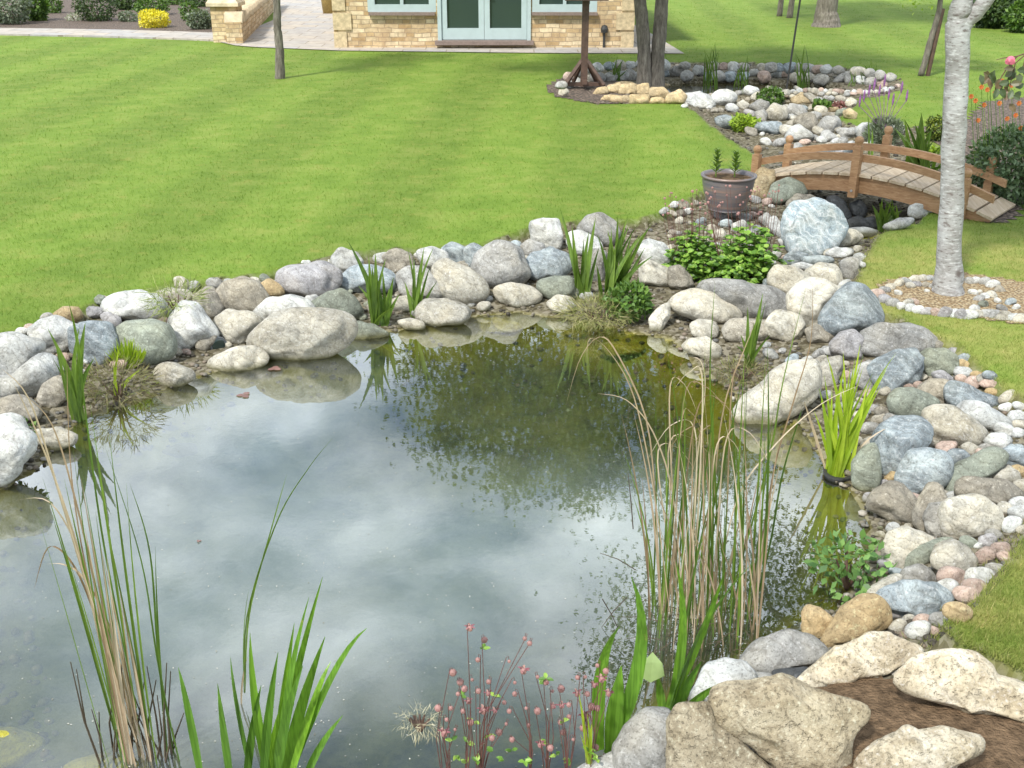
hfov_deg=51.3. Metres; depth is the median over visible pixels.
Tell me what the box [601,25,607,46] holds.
garden tap
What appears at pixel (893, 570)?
cobble
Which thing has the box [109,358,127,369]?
cobble
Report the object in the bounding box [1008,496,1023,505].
cobble
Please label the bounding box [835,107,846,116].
cobble
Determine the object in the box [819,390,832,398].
cobble
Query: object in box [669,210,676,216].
cobble
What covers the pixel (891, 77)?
rim stone
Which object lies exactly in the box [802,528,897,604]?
mint plant
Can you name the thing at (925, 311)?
rim stone
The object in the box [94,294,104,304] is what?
cobble
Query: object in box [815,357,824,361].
cobble
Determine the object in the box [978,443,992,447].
cobble
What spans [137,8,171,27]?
golden shrub
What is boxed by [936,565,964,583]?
cobble
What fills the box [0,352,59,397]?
boulder
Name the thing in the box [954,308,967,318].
rim stone
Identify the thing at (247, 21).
garden wall
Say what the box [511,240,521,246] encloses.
cobble
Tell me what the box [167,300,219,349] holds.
boulder
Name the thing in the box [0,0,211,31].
shrub bed
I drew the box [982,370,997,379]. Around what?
cobble
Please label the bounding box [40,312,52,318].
cobble
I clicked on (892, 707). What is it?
soil bed
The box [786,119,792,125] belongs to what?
cobble
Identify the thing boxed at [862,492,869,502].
cobble
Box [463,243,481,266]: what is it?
stone
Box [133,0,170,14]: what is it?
border shrub
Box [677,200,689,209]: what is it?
cobble
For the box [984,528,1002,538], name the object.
cobble
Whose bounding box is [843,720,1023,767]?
soil crumbs
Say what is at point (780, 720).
stone slab
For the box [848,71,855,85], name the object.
pond rushes
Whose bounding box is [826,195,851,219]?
stone
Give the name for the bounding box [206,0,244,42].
gate pillar
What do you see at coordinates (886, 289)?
rim stone
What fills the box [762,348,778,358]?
cobble
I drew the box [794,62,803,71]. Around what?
rim stone
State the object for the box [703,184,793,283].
leafy avens
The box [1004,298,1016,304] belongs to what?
cobble
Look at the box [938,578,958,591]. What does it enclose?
cobble
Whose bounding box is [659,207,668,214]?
cobble
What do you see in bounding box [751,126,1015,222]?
wooden bridge
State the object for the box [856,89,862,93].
rim stone
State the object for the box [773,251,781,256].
cobble
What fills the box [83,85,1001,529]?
cobbles
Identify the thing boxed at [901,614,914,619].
cobble
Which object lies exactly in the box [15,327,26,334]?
cobble
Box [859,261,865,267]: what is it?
cobble
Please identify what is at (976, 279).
rim stone
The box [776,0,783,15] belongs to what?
thin tree
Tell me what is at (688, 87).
pond water
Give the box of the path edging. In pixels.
[0,33,212,40]
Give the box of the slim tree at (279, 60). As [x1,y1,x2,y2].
[273,0,284,78]
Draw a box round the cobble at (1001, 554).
[996,551,1011,560]
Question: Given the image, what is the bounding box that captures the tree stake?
[925,8,944,75]
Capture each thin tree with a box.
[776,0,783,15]
[786,0,794,17]
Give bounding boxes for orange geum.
[969,79,1023,161]
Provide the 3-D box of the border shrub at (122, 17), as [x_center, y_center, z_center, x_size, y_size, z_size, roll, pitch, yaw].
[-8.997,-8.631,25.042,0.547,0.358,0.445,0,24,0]
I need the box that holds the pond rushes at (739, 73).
[733,56,748,87]
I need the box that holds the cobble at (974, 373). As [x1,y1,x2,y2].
[970,371,982,375]
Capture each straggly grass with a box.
[137,273,214,321]
[551,289,643,334]
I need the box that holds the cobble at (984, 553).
[975,546,996,563]
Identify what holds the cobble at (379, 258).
on the lawn at (462, 488)
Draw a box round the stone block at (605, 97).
[601,94,611,99]
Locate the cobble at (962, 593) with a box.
[952,585,979,603]
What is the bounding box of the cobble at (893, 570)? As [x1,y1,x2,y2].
[888,567,901,573]
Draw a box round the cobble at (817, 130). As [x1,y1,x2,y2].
[812,126,823,133]
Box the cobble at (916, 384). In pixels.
[913,381,921,387]
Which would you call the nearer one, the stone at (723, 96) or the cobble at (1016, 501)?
the cobble at (1016, 501)
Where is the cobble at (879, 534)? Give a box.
[874,531,885,536]
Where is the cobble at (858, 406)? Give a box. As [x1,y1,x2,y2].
[852,401,860,409]
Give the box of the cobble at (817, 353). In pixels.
[811,349,823,357]
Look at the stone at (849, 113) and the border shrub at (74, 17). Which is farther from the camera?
the border shrub at (74, 17)
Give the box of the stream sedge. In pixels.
[872,200,901,231]
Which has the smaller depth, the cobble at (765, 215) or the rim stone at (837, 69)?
the cobble at (765, 215)
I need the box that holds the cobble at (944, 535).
[940,532,957,539]
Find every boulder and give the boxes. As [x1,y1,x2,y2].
[0,331,45,374]
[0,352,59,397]
[0,412,37,486]
[27,315,76,352]
[34,426,77,451]
[36,375,66,407]
[67,320,119,364]
[100,289,168,319]
[115,318,177,365]
[153,361,195,388]
[155,287,192,303]
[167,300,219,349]
[192,288,224,318]
[206,345,268,374]
[213,308,262,344]
[215,276,269,310]
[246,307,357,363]
[253,294,315,319]
[275,260,342,296]
[311,288,363,319]
[330,247,363,272]
[340,264,397,293]
[353,321,388,341]
[382,248,415,272]
[395,265,442,299]
[414,298,471,326]
[416,246,448,271]
[431,258,489,304]
[441,242,464,261]
[470,240,530,287]
[493,282,542,307]
[526,246,571,280]
[536,275,578,298]
[566,230,602,255]
[576,212,620,246]
[577,751,613,767]
[587,248,606,280]
[611,706,670,767]
[637,238,674,263]
[638,259,667,286]
[681,336,721,359]
[687,657,756,701]
[721,317,769,341]
[731,358,821,430]
[739,628,828,672]
[764,309,805,341]
[767,177,807,204]
[767,264,809,292]
[772,667,808,677]
[780,197,848,254]
[786,277,840,325]
[800,604,832,637]
[805,262,842,284]
[818,282,884,336]
[820,355,842,386]
[820,593,892,646]
[828,329,863,359]
[850,360,873,389]
[851,442,881,491]
[859,322,937,356]
[866,347,924,390]
[866,480,916,522]
[870,415,933,474]
[876,579,954,616]
[881,525,934,568]
[886,387,939,415]
[894,447,953,493]
[899,563,936,581]
[904,537,952,566]
[911,481,947,530]
[917,378,949,403]
[921,404,988,445]
[922,502,940,537]
[930,538,978,570]
[938,493,1003,538]
[943,380,999,406]
[944,446,1009,491]
[954,476,1023,504]
[957,400,1012,430]
[987,464,1021,481]
[1003,444,1023,465]
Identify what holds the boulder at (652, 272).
on the lawn at (462, 488)
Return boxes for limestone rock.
[797,631,923,687]
[853,724,985,767]
[893,648,1023,722]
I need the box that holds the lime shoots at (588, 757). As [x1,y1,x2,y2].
[579,696,591,763]
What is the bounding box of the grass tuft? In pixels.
[105,338,146,368]
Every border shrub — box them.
[0,0,33,24]
[21,0,50,20]
[47,0,64,12]
[64,12,82,20]
[71,0,119,21]
[115,0,143,9]
[117,10,138,21]
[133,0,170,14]
[166,0,186,4]
[178,0,200,20]
[185,8,211,29]
[187,0,206,6]
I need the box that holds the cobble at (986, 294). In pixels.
[981,292,989,297]
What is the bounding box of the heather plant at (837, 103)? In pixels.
[832,100,846,108]
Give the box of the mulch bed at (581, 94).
[546,78,628,103]
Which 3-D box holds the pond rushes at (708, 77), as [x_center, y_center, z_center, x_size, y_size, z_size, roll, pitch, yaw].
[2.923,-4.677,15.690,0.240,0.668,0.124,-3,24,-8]
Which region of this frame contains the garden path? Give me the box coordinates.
[0,28,212,38]
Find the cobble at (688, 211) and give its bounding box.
[684,208,691,214]
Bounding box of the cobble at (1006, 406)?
[998,402,1011,411]
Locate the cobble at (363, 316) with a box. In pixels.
[357,313,366,320]
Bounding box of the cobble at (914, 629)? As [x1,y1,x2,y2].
[904,620,930,638]
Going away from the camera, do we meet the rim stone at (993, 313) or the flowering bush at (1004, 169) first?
the rim stone at (993, 313)
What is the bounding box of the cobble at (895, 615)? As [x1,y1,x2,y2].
[892,613,901,618]
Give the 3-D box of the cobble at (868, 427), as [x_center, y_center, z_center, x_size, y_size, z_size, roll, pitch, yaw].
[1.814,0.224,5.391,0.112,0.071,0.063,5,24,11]
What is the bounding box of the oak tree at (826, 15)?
[811,0,840,27]
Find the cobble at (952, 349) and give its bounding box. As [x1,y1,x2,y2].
[948,347,956,352]
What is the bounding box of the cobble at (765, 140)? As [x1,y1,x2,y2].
[760,137,771,144]
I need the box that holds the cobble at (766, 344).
[762,341,770,346]
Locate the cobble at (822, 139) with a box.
[816,136,826,142]
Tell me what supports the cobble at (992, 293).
on the gravel bed at (931, 299)
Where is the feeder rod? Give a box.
[786,0,800,88]
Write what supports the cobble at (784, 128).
on the lawn at (462, 488)
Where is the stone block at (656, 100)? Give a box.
[649,97,665,103]
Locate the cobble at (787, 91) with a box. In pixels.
[781,89,790,95]
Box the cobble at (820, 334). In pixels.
[804,324,833,342]
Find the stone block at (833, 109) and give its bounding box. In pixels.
[827,107,838,111]
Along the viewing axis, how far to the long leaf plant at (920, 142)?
10.10 m
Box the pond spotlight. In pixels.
[210,335,226,349]
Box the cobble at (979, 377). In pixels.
[976,373,983,382]
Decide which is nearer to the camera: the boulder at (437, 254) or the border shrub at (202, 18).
the boulder at (437, 254)
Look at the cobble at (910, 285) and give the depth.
6.93 m
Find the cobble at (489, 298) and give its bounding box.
[485,296,492,300]
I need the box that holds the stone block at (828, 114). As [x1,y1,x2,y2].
[821,112,834,116]
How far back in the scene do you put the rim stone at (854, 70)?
15.89 m
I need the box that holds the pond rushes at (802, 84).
[794,45,809,88]
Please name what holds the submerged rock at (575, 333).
on the lawn at (462, 488)
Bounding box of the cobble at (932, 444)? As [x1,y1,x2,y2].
[928,437,938,447]
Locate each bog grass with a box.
[83,351,166,413]
[709,353,773,388]
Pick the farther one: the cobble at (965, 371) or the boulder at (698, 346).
the boulder at (698, 346)
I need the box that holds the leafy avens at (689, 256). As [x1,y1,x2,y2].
[661,189,724,282]
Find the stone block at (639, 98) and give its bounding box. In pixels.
[628,94,649,103]
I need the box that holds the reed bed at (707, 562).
[567,289,858,661]
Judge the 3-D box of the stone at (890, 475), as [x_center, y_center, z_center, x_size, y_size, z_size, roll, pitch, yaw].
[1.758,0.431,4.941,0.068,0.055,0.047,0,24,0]
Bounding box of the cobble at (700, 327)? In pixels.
[689,319,718,338]
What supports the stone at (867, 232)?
on the lawn at (462, 488)
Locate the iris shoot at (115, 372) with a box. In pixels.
[113,351,138,395]
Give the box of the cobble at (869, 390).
[861,388,870,396]
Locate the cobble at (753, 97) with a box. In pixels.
[750,91,759,100]
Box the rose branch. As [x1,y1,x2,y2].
[979,53,1023,111]
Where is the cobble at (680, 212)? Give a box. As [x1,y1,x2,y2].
[676,209,685,216]
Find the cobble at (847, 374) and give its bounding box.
[840,370,850,378]
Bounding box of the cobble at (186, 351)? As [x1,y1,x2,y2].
[182,348,191,354]
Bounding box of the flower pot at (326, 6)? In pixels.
[321,0,332,13]
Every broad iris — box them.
[178,577,366,767]
[592,577,647,753]
[656,561,754,709]
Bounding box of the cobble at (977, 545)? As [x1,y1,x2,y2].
[973,542,982,548]
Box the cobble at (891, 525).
[885,522,899,530]
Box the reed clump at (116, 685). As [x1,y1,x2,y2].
[7,341,183,767]
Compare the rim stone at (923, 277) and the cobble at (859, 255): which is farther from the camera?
the cobble at (859, 255)
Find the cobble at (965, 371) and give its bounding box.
[953,366,971,376]
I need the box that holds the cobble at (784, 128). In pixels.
[779,124,791,133]
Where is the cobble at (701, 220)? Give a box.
[695,217,705,223]
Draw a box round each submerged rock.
[0,726,44,767]
[63,752,160,767]
[134,407,151,417]
[474,317,522,332]
[563,329,587,337]
[596,341,644,355]
[664,355,684,368]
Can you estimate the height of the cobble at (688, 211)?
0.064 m
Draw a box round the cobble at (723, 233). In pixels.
[712,228,726,239]
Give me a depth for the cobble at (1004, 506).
4.51 m
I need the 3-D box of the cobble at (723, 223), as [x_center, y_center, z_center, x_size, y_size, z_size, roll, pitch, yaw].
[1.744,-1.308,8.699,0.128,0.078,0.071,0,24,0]
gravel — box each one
[0,326,851,767]
[3,62,1023,755]
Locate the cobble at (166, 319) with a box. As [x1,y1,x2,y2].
[157,316,167,322]
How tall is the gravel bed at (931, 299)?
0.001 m
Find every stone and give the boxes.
[52,306,82,322]
[86,306,102,317]
[100,311,121,326]
[155,419,171,428]
[194,335,216,350]
[391,295,409,311]
[397,318,425,330]
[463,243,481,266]
[546,294,575,313]
[555,81,567,88]
[558,88,568,95]
[563,72,574,79]
[589,72,605,81]
[592,62,603,71]
[593,86,608,93]
[603,62,614,70]
[604,72,616,80]
[614,60,625,70]
[616,71,628,80]
[625,61,635,68]
[625,68,636,79]
[648,302,670,331]
[664,59,670,70]
[665,89,686,103]
[667,265,693,289]
[669,66,683,76]
[679,61,690,69]
[680,70,693,81]
[685,91,715,108]
[692,65,703,75]
[708,61,718,70]
[711,89,737,104]
[714,70,725,81]
[714,114,744,128]
[719,62,727,69]
[725,71,736,81]
[727,61,738,71]
[737,72,749,80]
[738,63,749,71]
[749,69,758,75]
[749,99,769,110]
[754,121,781,134]
[755,109,767,120]
[756,672,771,677]
[757,63,764,70]
[757,70,770,83]
[765,62,776,73]
[766,102,787,120]
[766,216,780,235]
[771,71,781,77]
[776,63,783,71]
[778,239,784,247]
[781,71,790,77]
[783,62,795,73]
[783,251,808,264]
[784,124,814,141]
[785,193,815,206]
[787,103,807,115]
[789,72,799,82]
[791,262,812,270]
[793,112,818,132]
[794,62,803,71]
[796,146,852,152]
[801,255,834,264]
[802,72,814,80]
[803,63,814,73]
[803,92,815,102]
[812,65,822,73]
[813,74,829,85]
[817,115,841,132]
[819,64,831,73]
[825,246,853,257]
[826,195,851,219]
[831,65,844,74]
[833,71,849,81]
[836,127,855,137]
[839,229,863,247]
[839,257,860,278]
[842,108,857,118]
[844,73,855,82]
[847,215,868,227]
[849,66,864,75]
[849,199,867,217]
[849,227,877,237]
[856,75,865,83]
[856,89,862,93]
[863,68,874,77]
[864,216,876,228]
[865,77,876,85]
[871,288,885,297]
[875,70,885,79]
[876,79,887,87]
[878,294,890,302]
[879,286,890,292]
[883,217,914,230]
[884,471,894,479]
[885,283,895,288]
[885,297,899,306]
[886,72,896,82]
[894,278,904,285]
[896,302,905,309]
[901,277,911,282]
[905,303,915,311]
[907,203,930,218]
[908,275,920,281]
[911,305,923,313]
[919,274,926,280]
[919,307,931,314]
[927,275,933,280]
[930,308,939,315]
[931,370,953,379]
[935,340,942,347]
[935,441,957,451]
[937,306,952,316]
[947,448,969,463]
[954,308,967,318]
[964,277,973,283]
[964,309,978,319]
[972,276,979,283]
[975,309,983,316]
[978,277,990,284]
[982,309,992,316]
[983,432,1012,447]
[985,279,1000,287]
[988,309,999,317]
[994,284,1005,291]
[994,310,1010,320]
[1008,313,1017,319]
[1011,464,1023,477]
[1012,313,1023,321]
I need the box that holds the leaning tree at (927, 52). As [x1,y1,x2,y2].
[902,0,942,75]
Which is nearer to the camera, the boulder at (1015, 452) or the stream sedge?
the boulder at (1015, 452)
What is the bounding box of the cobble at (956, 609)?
[942,601,972,622]
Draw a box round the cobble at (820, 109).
[814,105,827,112]
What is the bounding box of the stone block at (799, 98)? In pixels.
[790,92,810,103]
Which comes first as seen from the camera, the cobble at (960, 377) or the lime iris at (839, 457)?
the lime iris at (839, 457)
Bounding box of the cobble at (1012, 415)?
[1007,410,1023,420]
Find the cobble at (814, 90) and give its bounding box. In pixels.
[811,87,819,93]
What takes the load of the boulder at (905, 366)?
on the lawn at (462, 488)
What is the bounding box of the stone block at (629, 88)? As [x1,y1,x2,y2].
[618,83,636,93]
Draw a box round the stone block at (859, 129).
[855,122,880,140]
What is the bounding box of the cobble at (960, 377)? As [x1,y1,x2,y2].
[955,374,966,381]
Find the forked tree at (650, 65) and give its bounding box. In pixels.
[634,0,667,86]
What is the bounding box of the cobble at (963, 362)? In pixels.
[959,359,969,366]
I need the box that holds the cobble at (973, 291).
[967,289,978,294]
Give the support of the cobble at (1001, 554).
on the lawn at (462, 488)
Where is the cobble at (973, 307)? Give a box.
[969,304,979,309]
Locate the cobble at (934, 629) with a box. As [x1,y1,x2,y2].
[930,625,938,633]
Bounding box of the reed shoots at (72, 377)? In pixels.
[48,302,93,421]
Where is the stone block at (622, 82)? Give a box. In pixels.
[613,81,633,83]
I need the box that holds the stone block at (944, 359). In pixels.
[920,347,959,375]
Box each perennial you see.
[23,416,37,433]
[599,277,654,322]
[729,112,761,131]
[755,85,786,104]
[812,98,832,109]
[929,143,939,153]
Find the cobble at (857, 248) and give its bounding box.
[853,245,861,251]
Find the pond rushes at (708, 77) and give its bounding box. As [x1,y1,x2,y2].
[703,46,718,89]
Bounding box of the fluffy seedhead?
[392,701,444,745]
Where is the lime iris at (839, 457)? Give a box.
[814,347,894,487]
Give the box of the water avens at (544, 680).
[506,660,613,767]
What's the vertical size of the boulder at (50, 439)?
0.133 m
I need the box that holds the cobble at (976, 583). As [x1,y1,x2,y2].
[961,578,985,593]
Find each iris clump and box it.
[348,242,398,326]
[405,247,435,317]
[560,209,598,298]
[596,217,650,309]
[737,294,770,369]
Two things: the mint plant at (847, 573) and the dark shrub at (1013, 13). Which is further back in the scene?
the dark shrub at (1013, 13)
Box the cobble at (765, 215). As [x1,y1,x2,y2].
[758,212,770,225]
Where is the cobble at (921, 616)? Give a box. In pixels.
[912,613,928,621]
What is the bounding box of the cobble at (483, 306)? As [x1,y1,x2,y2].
[476,301,490,311]
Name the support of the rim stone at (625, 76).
on the lawn at (462, 488)
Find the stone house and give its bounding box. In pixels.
[332,0,634,47]
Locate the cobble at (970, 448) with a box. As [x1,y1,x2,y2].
[961,442,979,454]
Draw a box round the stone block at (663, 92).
[648,87,669,97]
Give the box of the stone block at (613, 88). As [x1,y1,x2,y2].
[607,82,620,92]
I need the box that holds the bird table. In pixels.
[565,0,608,86]
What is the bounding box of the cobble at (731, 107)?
[725,103,738,111]
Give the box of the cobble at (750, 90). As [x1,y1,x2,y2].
[743,85,758,95]
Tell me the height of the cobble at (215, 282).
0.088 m
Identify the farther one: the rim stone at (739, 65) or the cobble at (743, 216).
the rim stone at (739, 65)
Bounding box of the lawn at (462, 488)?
[0,0,1023,767]
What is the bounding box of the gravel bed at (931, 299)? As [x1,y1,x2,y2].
[876,272,1023,322]
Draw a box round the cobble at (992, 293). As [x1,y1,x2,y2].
[987,290,997,297]
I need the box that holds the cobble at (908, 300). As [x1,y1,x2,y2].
[903,298,913,303]
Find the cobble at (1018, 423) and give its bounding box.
[1012,420,1023,428]
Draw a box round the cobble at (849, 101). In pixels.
[845,97,856,106]
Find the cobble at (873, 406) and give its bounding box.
[869,404,876,411]
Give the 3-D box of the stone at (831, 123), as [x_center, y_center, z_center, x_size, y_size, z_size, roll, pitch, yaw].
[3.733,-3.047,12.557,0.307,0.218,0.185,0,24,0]
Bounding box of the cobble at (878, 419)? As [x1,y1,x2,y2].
[871,414,884,423]
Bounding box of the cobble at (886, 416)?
[883,413,894,420]
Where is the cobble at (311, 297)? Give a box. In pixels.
[305,294,317,300]
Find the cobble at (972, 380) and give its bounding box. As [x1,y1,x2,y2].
[965,376,979,388]
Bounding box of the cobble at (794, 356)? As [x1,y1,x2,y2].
[785,353,798,361]
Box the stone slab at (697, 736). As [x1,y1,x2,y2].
[665,701,769,767]
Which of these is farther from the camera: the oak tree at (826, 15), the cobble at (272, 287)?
the oak tree at (826, 15)
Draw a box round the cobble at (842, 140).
[837,137,847,142]
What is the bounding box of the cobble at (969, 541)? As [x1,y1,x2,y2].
[959,535,977,547]
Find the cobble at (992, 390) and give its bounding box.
[984,387,996,395]
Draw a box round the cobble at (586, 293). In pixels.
[579,292,592,299]
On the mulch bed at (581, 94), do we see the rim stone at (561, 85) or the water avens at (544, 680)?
the rim stone at (561, 85)
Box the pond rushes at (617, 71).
[610,56,626,80]
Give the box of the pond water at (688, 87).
[665,83,834,93]
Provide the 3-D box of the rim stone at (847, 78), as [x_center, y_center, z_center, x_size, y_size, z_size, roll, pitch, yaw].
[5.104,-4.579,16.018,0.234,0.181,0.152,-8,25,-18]
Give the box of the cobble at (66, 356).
[56,352,69,360]
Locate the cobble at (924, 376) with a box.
[920,374,927,380]
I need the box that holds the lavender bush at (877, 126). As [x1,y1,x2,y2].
[859,74,907,144]
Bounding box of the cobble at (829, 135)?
[820,130,837,141]
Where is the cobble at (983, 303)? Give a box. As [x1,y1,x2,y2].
[977,300,988,306]
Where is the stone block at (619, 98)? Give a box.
[609,95,628,101]
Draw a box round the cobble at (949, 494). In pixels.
[946,491,955,497]
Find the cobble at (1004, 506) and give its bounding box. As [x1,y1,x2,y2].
[997,501,1012,514]
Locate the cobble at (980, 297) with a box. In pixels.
[973,294,984,300]
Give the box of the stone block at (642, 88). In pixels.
[637,83,649,93]
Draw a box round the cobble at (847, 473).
[844,469,850,476]
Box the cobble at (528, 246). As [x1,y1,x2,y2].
[520,239,544,254]
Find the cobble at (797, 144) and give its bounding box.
[794,142,801,147]
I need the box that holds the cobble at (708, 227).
[706,224,717,230]
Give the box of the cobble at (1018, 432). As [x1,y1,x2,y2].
[1011,427,1023,437]
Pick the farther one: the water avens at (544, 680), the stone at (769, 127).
the stone at (769, 127)
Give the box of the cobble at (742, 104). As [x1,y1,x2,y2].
[736,100,748,108]
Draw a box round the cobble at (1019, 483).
[1012,479,1023,490]
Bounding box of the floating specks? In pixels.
[2,349,780,766]
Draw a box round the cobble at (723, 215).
[714,212,726,219]
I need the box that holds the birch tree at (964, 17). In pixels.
[932,0,993,296]
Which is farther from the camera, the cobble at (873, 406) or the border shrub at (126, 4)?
the border shrub at (126, 4)
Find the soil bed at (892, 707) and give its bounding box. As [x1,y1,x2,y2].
[815,676,1023,767]
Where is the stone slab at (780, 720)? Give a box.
[707,673,870,767]
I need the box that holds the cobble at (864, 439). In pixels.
[860,436,869,447]
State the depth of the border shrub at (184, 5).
25.11 m
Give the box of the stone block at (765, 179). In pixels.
[751,167,775,200]
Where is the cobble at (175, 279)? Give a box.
[173,276,188,288]
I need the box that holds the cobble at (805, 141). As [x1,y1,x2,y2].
[799,139,810,144]
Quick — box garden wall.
[224,0,272,42]
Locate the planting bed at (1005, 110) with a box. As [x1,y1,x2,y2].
[913,97,1023,221]
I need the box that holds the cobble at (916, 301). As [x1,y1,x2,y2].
[911,298,918,304]
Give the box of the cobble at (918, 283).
[913,281,921,286]
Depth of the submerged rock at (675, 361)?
6.46 m
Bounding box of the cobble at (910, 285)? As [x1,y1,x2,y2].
[905,282,915,287]
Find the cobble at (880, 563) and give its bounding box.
[877,559,886,567]
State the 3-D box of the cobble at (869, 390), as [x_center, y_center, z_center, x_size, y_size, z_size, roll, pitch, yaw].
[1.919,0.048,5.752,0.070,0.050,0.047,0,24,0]
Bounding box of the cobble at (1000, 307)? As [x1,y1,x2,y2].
[996,304,1007,309]
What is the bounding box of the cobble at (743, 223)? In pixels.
[731,219,747,231]
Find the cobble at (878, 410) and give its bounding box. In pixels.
[873,406,889,414]
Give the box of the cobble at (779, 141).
[772,138,785,146]
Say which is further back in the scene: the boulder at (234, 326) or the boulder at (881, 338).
the boulder at (234, 326)
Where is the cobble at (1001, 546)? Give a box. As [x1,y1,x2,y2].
[990,541,1011,552]
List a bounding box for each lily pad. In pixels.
[236,392,248,397]
[268,366,280,369]
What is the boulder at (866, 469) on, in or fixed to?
on the lawn at (462, 488)
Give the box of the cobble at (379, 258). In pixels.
[372,252,385,263]
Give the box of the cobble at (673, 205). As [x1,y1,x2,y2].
[670,201,678,207]
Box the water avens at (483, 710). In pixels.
[434,623,531,767]
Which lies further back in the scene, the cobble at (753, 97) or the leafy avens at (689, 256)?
the cobble at (753, 97)
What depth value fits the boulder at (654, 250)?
7.74 m
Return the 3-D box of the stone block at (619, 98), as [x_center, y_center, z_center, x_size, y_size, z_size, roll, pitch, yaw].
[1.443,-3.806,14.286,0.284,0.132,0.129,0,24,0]
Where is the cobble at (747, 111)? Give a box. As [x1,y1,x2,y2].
[743,109,754,116]
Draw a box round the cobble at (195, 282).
[187,280,198,290]
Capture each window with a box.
[367,0,435,11]
[532,0,596,11]
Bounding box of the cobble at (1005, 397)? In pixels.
[998,389,1013,403]
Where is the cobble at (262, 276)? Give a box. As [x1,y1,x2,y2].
[259,273,269,281]
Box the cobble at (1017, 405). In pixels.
[1012,401,1023,410]
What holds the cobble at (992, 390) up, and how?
on the lawn at (462, 488)
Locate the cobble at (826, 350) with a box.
[823,346,834,355]
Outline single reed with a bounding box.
[240,439,331,707]
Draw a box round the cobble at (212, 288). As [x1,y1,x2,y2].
[204,286,215,291]
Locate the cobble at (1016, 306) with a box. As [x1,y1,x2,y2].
[1011,304,1020,308]
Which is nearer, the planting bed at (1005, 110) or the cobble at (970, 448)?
the cobble at (970, 448)
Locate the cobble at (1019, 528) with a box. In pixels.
[1015,524,1023,533]
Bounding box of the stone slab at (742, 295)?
[696,278,786,317]
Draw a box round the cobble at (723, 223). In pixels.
[718,219,732,226]
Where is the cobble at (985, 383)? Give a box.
[979,379,996,387]
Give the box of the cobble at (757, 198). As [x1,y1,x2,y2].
[749,195,760,203]
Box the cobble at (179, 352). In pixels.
[176,348,182,355]
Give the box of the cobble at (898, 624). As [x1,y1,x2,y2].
[888,618,907,631]
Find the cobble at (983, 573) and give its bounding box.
[964,567,994,582]
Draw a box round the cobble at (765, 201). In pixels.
[762,198,772,205]
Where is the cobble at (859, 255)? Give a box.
[853,252,865,260]
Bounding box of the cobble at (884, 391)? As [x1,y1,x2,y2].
[879,386,890,395]
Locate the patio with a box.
[223,0,682,52]
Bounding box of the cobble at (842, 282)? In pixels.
[838,279,851,285]
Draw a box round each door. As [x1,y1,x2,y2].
[441,0,483,39]
[484,0,526,39]
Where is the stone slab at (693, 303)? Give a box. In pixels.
[668,288,743,323]
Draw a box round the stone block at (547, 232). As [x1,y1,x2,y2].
[528,217,563,248]
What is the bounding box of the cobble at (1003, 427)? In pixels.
[993,422,1013,435]
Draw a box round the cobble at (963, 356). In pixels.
[958,353,969,360]
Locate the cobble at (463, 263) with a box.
[457,260,467,265]
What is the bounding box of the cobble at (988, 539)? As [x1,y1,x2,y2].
[978,533,997,546]
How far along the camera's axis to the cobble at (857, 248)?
8.00 m
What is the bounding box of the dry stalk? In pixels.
[804,402,884,468]
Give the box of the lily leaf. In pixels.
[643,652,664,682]
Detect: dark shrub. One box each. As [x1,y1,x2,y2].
[973,0,1011,28]
[1001,0,1023,32]
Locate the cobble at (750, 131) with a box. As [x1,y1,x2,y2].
[744,126,757,135]
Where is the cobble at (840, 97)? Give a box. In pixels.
[835,95,846,101]
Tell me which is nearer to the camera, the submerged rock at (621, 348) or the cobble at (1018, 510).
the cobble at (1018, 510)
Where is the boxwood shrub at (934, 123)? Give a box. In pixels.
[924,114,941,141]
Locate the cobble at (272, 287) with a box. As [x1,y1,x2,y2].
[261,278,284,296]
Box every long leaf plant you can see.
[868,118,872,154]
[895,113,940,170]
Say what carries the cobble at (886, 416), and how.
on the lawn at (462, 488)
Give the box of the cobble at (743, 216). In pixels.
[738,213,751,220]
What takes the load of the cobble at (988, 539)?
on the lawn at (462, 488)
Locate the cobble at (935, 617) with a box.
[928,611,947,625]
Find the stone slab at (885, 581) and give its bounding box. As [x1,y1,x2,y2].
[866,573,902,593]
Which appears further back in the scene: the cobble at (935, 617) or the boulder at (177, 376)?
the boulder at (177, 376)
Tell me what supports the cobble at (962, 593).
on the lawn at (462, 488)
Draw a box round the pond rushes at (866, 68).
[860,63,875,84]
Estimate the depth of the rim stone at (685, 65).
16.50 m
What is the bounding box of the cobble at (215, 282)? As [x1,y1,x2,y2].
[206,277,222,287]
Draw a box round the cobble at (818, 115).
[811,111,821,118]
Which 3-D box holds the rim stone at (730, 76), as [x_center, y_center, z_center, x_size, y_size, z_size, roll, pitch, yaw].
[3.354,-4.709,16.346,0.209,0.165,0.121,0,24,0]
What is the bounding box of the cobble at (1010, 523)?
[1002,515,1022,532]
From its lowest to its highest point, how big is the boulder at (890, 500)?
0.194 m
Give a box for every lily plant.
[708,147,726,176]
[727,149,745,176]
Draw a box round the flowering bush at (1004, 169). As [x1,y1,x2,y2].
[965,122,1023,207]
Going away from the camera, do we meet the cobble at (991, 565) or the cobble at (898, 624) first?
the cobble at (898, 624)
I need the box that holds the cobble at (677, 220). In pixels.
[674,216,682,223]
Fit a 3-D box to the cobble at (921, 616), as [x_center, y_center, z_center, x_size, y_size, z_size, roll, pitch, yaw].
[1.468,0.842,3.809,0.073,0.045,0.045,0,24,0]
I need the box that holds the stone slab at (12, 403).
[0,394,42,421]
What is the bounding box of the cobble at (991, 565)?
[984,562,1002,573]
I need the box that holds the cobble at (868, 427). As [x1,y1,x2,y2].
[860,422,878,433]
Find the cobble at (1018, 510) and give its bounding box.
[1007,505,1023,519]

